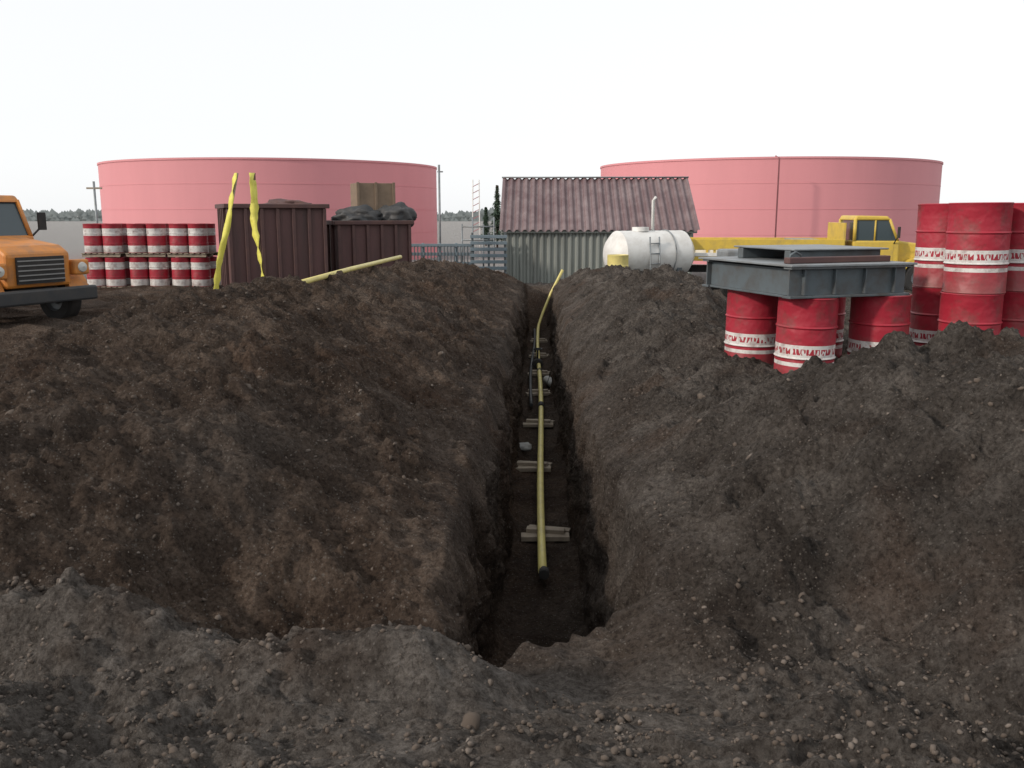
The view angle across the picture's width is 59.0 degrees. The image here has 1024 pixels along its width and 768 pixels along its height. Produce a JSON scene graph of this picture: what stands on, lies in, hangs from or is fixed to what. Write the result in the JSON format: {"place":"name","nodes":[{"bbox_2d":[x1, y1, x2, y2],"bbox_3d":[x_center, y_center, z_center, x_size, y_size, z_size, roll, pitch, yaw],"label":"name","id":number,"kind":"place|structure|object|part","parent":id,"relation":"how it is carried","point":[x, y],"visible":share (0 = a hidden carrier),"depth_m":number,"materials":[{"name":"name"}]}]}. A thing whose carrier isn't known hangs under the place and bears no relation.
{"place":"outdoors","nodes":[
{"label":"outdoors","id":0,"kind":"place"},
{"bbox_2d":[0,216,1023,767],"bbox_3d":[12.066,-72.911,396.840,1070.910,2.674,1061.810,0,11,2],"label":"ground","id":1,"kind":"structure","parent":0,"point":[598,618],"depth_m":4.92,"materials":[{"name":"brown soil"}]},
{"bbox_2d":[0,195,97,318],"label":"dump truck","id":2,"kind":"object","parent":1,"relation":"on","point":[49,278],"visible":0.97,"depth_m":16.89,"materials":[{"name":"orange metal"}]},
{"bbox_2d":[86,181,101,222],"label":"utility pole","id":3,"kind":"object","parent":1,"relation":"on","point":[94,188],"visible":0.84,"depth_m":40.68,"materials":[{"name":"wood"}]},
{"bbox_2d":[85,256,130,287],"bbox_3d":[-12.513,-3.466,28.235,1.201,0.998,1.196,1,11,3],"label":"drum pallet","id":4,"kind":"object","parent":1,"relation":"on","point":[110,272],"visible":0.84,"depth_m":27.72,"materials":[{"name":"metal"}]},
{"bbox_2d":[81,223,129,256],"bbox_3d":[-12.512,-4.468,28.041,1.203,0.998,1.198,1,11,4],"label":"drum pallet","id":5,"kind":"object","parent":4,"relation":"on","point":[105,240],"visible":0.96,"depth_m":27.54,"materials":[{"name":"metal"}]},
{"bbox_2d":[128,256,172,286],"bbox_3d":[-11.211,-3.477,28.292,1.201,0.998,1.194,0,11,1],"label":"drum pallet","id":6,"kind":"object","parent":1,"relation":"on","point":[152,271],"visible":0.84,"depth_m":27.77,"materials":[{"name":"metal"}]},
{"bbox_2d":[125,223,172,256],"bbox_3d":[-11.211,-4.479,28.100,1.200,0.999,1.200,0,11,0],"label":"drum pallet","id":7,"kind":"object","parent":6,"relation":"on","point":[148,240],"visible":0.93,"depth_m":27.60,"materials":[{"name":"metal"}]},
{"bbox_2d":[171,256,220,287],"bbox_3d":[-9.865,-3.452,28.155,1.200,0.998,1.193,0,11,2],"label":"drum pallet","id":8,"kind":"object","parent":1,"relation":"on","point":[193,271],"visible":0.89,"depth_m":27.64,"materials":[{"name":"metal"}]},
{"bbox_2d":[167,223,217,256],"bbox_3d":[-9.865,-4.454,27.965,1.200,0.998,1.188,1,11,4],"label":"drum pallet","id":9,"kind":"object","parent":8,"relation":"on","point":[192,239],"visible":1,"depth_m":27.48,"materials":[{"name":"metal"}]},
{"bbox_2d":[213,173,238,288],"bbox_3d":[-4.454,-2.101,13.946,0.588,2.259,0.125,0,11,2],"label":"flagged stake","id":10,"kind":"object","parent":1,"relation":"on","point":[222,247],"visible":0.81,"depth_m":13.89,"materials":[{"name":"yellow plastic"}]},
{"bbox_2d":[249,173,265,276],"bbox_3d":[-3.877,-2.120,13.921,0.271,2.204,0.149,0,11,2],"label":"flagged stake","id":11,"kind":"object","parent":1,"relation":"on","point":[254,207],"visible":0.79,"depth_m":13.83,"materials":[{"name":"yellow plastic"}]},
{"bbox_2d":[23,207,500,220],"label":"distant trees","id":12,"kind":"object","parent":1,"relation":"on","point":[89,215],"visible":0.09,"depth_m":292.55,"materials":[{"name":"grey plant"}]},
{"bbox_2d":[97,157,436,259],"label":"storage tank","id":13,"kind":"object","parent":1,"relation":"on","point":[172,190],"visible":0.55,"depth_m":46.57,"materials":[{"name":"pink metal"}]},
{"bbox_2d":[215,204,329,286],"bbox_3d":[-7.271,-4.166,27.528,3.018,2.565,2.440,-5,12,-23],"label":"steel container","id":14,"kind":"object","parent":1,"relation":"on","point":[293,239],"visible":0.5,"depth_m":26.49,"materials":[{"name":"brown metal"}]},
{"bbox_2d":[263,198,311,203],"bbox_3d":[-6.749,-5.371,27.311,1.726,0.456,0.990,0,11,2],"label":"tarp pile","id":15,"kind":"object","parent":14,"relation":"in","point":[279,201],"visible":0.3,"depth_m":26.99,"materials":[{"name":"fabric"}]},
{"bbox_2d":[302,255,401,282],"bbox_3d":[-2.696,-1.901,15.096,0.080,0.128,8.212,1,11,5],"label":"yellow pipe","id":16,"kind":"object","parent":1,"relation":"on","point":[344,270],"visible":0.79,"depth_m":15.17,"materials":[{"name":"yellow plastic"}]},
{"bbox_2d":[327,220,413,271],"bbox_3d":[-4.914,-4.335,30.037,2.662,2.165,2.440,-6,12,-27],"label":"steel container","id":17,"kind":"object","parent":1,"relation":"on","point":[351,243],"visible":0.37,"depth_m":28.91,"materials":[{"name":"brown metal"}]},
{"bbox_2d":[331,204,381,220],"bbox_3d":[-5.050,-5.398,29.607,1.727,0.941,1.521,0,11,2],"label":"tarp pile","id":18,"kind":"object","parent":17,"relation":"in","point":[364,212],"visible":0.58,"depth_m":29.11,"materials":[{"name":"grey fabric"}]},
{"bbox_2d":[350,182,395,209],"bbox_3d":[-4.674,-6.008,30.448,1.300,1.500,1.040,-4,11,-21],"label":"wooden crate","id":19,"kind":"object","parent":17,"relation":"on","point":[375,195],"visible":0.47,"depth_m":29.95,"materials":[{"name":"beige wood"}]},
{"bbox_2d":[377,202,416,226],"bbox_3d":[-3.849,-5.514,29.935,1.408,1.027,1.328,0,11,2],"label":"tarp pile","id":20,"kind":"object","parent":17,"relation":"in","point":[400,211],"visible":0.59,"depth_m":29.48,"materials":[{"name":"grey fabric"}]},
{"bbox_2d":[5,279,865,730],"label":"rocks","id":21,"kind":"object","parent":1,"relation":"on","point":[471,719],"visible":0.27,"depth_m":3.30,"materials":[{"name":"stone"}]},
{"bbox_2d":[437,165,442,242],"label":"utility pole","id":22,"kind":"object","parent":1,"relation":"on","point":[439,199],"visible":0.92,"depth_m":40.29,"materials":[{"name":"metal"}]},
{"bbox_2d":[411,243,470,264],"bbox_3d":[-2.725,-4.508,33.822,2.630,1.500,0.150,0,11,2],"label":"pipe fence","id":23,"kind":"object","parent":1,"relation":"on","point":[439,253],"visible":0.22,"depth_m":33.68,"materials":[{"name":"grey metal"}]},
{"bbox_2d":[472,180,480,259],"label":"antenna mast","id":24,"kind":"object","parent":1,"relation":"on","point":[478,184],"visible":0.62,"depth_m":47.14,"materials":[{"name":"metal"}]},
{"bbox_2d":[461,217,494,270],"bbox_3d":[-1.278,-5.046,34.109,1.260,2.450,0.060,0,11,2],"label":"stair rail","id":25,"kind":"object","parent":1,"relation":"on","point":[472,226],"visible":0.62,"depth_m":33.99,"materials":[{"name":"metal"}]},
{"bbox_2d":[480,207,490,245],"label":"spruce tree","id":26,"kind":"object","parent":1,"relation":"on","point":[485,223],"visible":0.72,"depth_m":72.80,"materials":[{"name":"green plant"}]},
{"bbox_2d":[470,233,506,273],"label":"slatted gate","id":27,"kind":"structure","parent":1,"relation":"on","point":[488,249],"depth_m":33.20,"materials":[{"name":"grey metal"}]},
{"bbox_2d":[489,185,503,247],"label":"spruce tree","id":28,"kind":"object","parent":1,"relation":"on","point":[496,206],"visible":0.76,"depth_m":68.65,"materials":[{"name":"green plant"}]},
{"bbox_2d":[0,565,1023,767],"bbox_3d":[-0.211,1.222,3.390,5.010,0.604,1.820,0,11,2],"label":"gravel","id":29,"kind":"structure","parent":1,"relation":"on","point":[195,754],"depth_m":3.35,"materials":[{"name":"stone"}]},
{"bbox_2d":[520,442,531,451],"bbox_3d":[0.158,0.881,12.682,0.244,0.131,0.282,0,11,2],"label":"sand bag","id":30,"kind":"object","parent":1,"relation":"on","point":[525,446],"visible":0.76,"depth_m":12.60,"materials":[{"name":"grey fabric"}]},
{"bbox_2d":[516,460,551,471],"bbox_3d":[0.272,1.072,11.988,0.515,0.092,0.397,1,11,6],"label":"timber support","id":31,"kind":"object","parent":1,"relation":"on","point":[527,466],"visible":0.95,"depth_m":11.90,"materials":[{"name":"brown wood"}]},
{"bbox_2d":[532,348,542,368],"bbox_3d":[0.549,-0.540,19.419,0.240,0.450,0.220,0,11,2],"label":"pipe valve","id":32,"kind":"object","parent":1,"relation":"on","point":[536,361],"visible":0.91,"depth_m":19.36,"materials":[{"name":"black metal"}]},
{"bbox_2d":[526,389,550,395],"bbox_3d":[0.488,0.144,16.897,0.477,0.092,0.392,-1,11,-3],"label":"timber support","id":33,"kind":"object","parent":1,"relation":"on","point":[546,392],"visible":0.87,"depth_m":16.80,"materials":[{"name":"wood"}]},
{"bbox_2d":[523,419,554,426],"bbox_3d":[0.426,0.608,14.441,0.496,0.092,0.394,1,11,5],"label":"timber support","id":34,"kind":"object","parent":1,"relation":"on","point":[534,423],"visible":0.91,"depth_m":14.33,"materials":[{"name":"wood"}]},
{"bbox_2d":[536,269,563,579],"bbox_3d":[0.826,-0.765,17.037,0.782,1.661,18.480,0,11,2],"label":"yellow fuel line","id":35,"kind":"object","parent":34,"relation":"on","point":[543,570],"visible":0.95,"depth_m":11.15,"materials":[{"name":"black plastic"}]},
{"bbox_2d":[529,352,548,357],"bbox_3d":[0.638,-0.691,21.316,0.468,0.092,0.391,1,11,8],"label":"timber support","id":36,"kind":"object","parent":1,"relation":"on","point":[543,355],"visible":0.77,"depth_m":21.17,"materials":[{"name":"wood"}]},
{"bbox_2d":[530,338,547,342],"bbox_3d":[0.694,-1.155,23.772,0.468,0.092,0.391,-1,11,-4],"label":"timber support","id":37,"kind":"object","parent":1,"relation":"on","point":[542,340],"visible":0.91,"depth_m":23.66,"materials":[{"name":"wood"}]},
{"bbox_2d":[528,370,550,375],"bbox_3d":[0.565,-0.245,18.959,0.468,0.092,0.391,1,11,7],"label":"timber support","id":38,"kind":"object","parent":1,"relation":"on","point":[544,372],"visible":0.64,"depth_m":18.80,"materials":[{"name":"wood"}]},
{"bbox_2d":[529,328,535,406],"bbox_3d":[0.472,-0.594,20.593,0.107,0.060,10.301,0,11,2],"label":"heat line","id":39,"kind":"object","parent":38,"relation":"on","point":[530,382],"visible":0.96,"depth_m":18.36,"materials":[{"name":"black plastic"}]},
{"bbox_2d":[521,524,570,541],"bbox_3d":[0.355,1.546,9.479,0.515,0.092,0.397,1,11,5],"label":"timber support","id":40,"kind":"object","parent":1,"relation":"on","point":[553,533],"visible":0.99,"depth_m":9.38,"materials":[{"name":"wood"}]},
{"bbox_2d":[543,338,558,386],"bbox_3d":[0.747,-0.516,17.320,0.228,1.182,0.952,-2,11,-12],"label":"magnesium anode","id":41,"kind":"object","parent":1,"relation":"on","point":[547,380],"visible":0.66,"depth_m":17.38,"materials":[{"name":"grey metal"}]},
{"bbox_2d":[499,176,699,283],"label":"corrugated shed","id":42,"kind":"structure","parent":1,"relation":"on","point":[553,227],"depth_m":33.96,"materials":[{"name":"grey"}]},
{"bbox_2d":[607,254,628,267],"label":"yellow drum","id":43,"kind":"object","parent":1,"relation":"on","point":[618,259],"visible":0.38,"depth_m":24.10,"materials":[{"name":"yellow metal"}]},
{"bbox_2d":[603,196,694,271],"bbox_3d":[3.944,-3.974,25.869,2.700,2.753,1.461,-4,12,-22],"label":"horizontal fuel tank","id":44,"kind":"object","parent":1,"relation":"on","point":[643,248],"visible":0.74,"depth_m":25.41,"materials":[{"name":"white metal"}]},
{"bbox_2d":[717,249,737,296],"bbox_3d":[6.066,-2.681,22.320,2.205,1.280,1.480,-1,11,-4],"label":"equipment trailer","id":45,"kind":"object","parent":1,"relation":"on","point":[726,252],"visible":0.06,"depth_m":21.99,"materials":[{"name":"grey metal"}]},
{"bbox_2d":[724,289,777,364],"bbox_3d":[2.614,-0.596,9.833,0.592,0.880,0.592,-1,11,-7],"label":"fuel drum","id":46,"kind":"object","parent":1,"relation":"on","point":[751,322],"visible":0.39,"depth_m":9.59,"materials":[{"name":"red metal"}]},
{"bbox_2d":[600,156,943,263],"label":"storage tank","id":47,"kind":"object","parent":1,"relation":"on","point":[734,196],"visible":0.55,"depth_m":45.48,"materials":[{"name":"pink metal"}]},
{"bbox_2d":[774,155,779,237],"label":"vent pipe","id":48,"kind":"object","parent":1,"relation":"on","point":[777,195],"visible":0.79,"depth_m":43.67,"materials":[{"name":"pink metal"}]},
{"bbox_2d":[688,215,915,290],"bbox_3d":[8.703,-3.877,26.758,7.542,2.184,2.442,1,11,6],"label":"flatbed truck","id":49,"kind":"object","parent":1,"relation":"on","point":[863,231],"visible":0.29,"depth_m":25.79,"materials":[{"name":"yellow metal"}]},
{"bbox_3d":[10.339,-3.665,25.722,0.946,0.731,0.009,1,11,6],"label":"door panel","id":50,"kind":"part","parent":49,"relation":"part of","materials":[{"name":"yellow metal"}]},
{"bbox_2d":[774,297,839,373],"bbox_3d":[2.910,-0.433,8.971,0.592,0.880,0.592,0,11,-5],"label":"fuel drum","id":51,"kind":"object","parent":1,"relation":"on","point":[806,329],"visible":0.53,"depth_m":8.72,"materials":[{"name":"red metal"}]},
{"bbox_2d":[835,297,845,357],"bbox_3d":[3.424,-0.657,10.154,0.592,0.880,0.592,5,12,22],"label":"fuel drum","id":52,"kind":"object","parent":1,"relation":"on","point":[840,328],"visible":0.13,"depth_m":9.95,"materials":[{"name":"red metal"}]},
{"bbox_2d":[698,244,917,298],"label":"steel platform","id":53,"kind":"structure","parent":52,"relation":"on","point":[809,271],"depth_m":8.89,"materials":[{"name":"grey metal"}]},
{"bbox_2d":[847,293,912,354],"bbox_3d":[3.741,-0.484,9.240,0.592,0.880,0.592,-10,15,-41],"label":"fuel drum","id":54,"kind":"object","parent":1,"relation":"on","point":[873,320],"visible":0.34,"depth_m":8.98,"materials":[{"name":"red metal"}]},
{"bbox_2d":[909,286,941,345],"bbox_3d":[4.651,-0.625,9.876,0.592,0.880,0.592,3,11,15],"label":"fuel drum","id":55,"kind":"object","parent":1,"relation":"on","point":[924,315],"visible":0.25,"depth_m":9.70,"materials":[{"name":"red metal"}]},
{"bbox_2d":[912,203,948,287],"bbox_3d":[4.641,-1.490,9.707,0.592,0.880,0.592,6,13,30],"label":"fuel drum","id":56,"kind":"object","parent":55,"relation":"on","point":[931,234],"visible":0.53,"depth_m":9.54,"materials":[{"name":"red metal"}]},
{"bbox_2d":[937,291,1004,334],"bbox_3d":[4.617,-0.488,9.155,0.592,0.880,0.592,-7,13,-33],"label":"fuel drum","id":57,"kind":"object","parent":1,"relation":"on","point":[983,312],"visible":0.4,"depth_m":8.87,"materials":[{"name":"red metal"}]},
{"bbox_2d":[941,202,1013,294],"bbox_3d":[4.623,-1.355,8.991,0.592,0.880,0.592,-4,11,-19],"label":"fuel drum","id":58,"kind":"object","parent":57,"relation":"on","point":[978,238],"visible":1,"depth_m":8.77,"materials":[{"name":"red metal"}]},
{"bbox_2d":[1001,291,1023,336],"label":"fuel drum","id":59,"kind":"object","parent":1,"relation":"on","point":[1013,311],"visible":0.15,"depth_m":9.14,"materials":[{"name":"red metal"}]},
{"bbox_2d":[1006,203,1023,291],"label":"fuel drum","id":60,"kind":"object","parent":59,"relation":"on","point":[1015,278],"visible":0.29,"depth_m":9.04,"materials":[{"name":"red metal"}]},
{"bbox_2d":[0,0,1023,213],"label":"sky","id":61,"kind":"structure","parent":0,"point":[486,91],"materials":[{"name":"white"}]}
]}

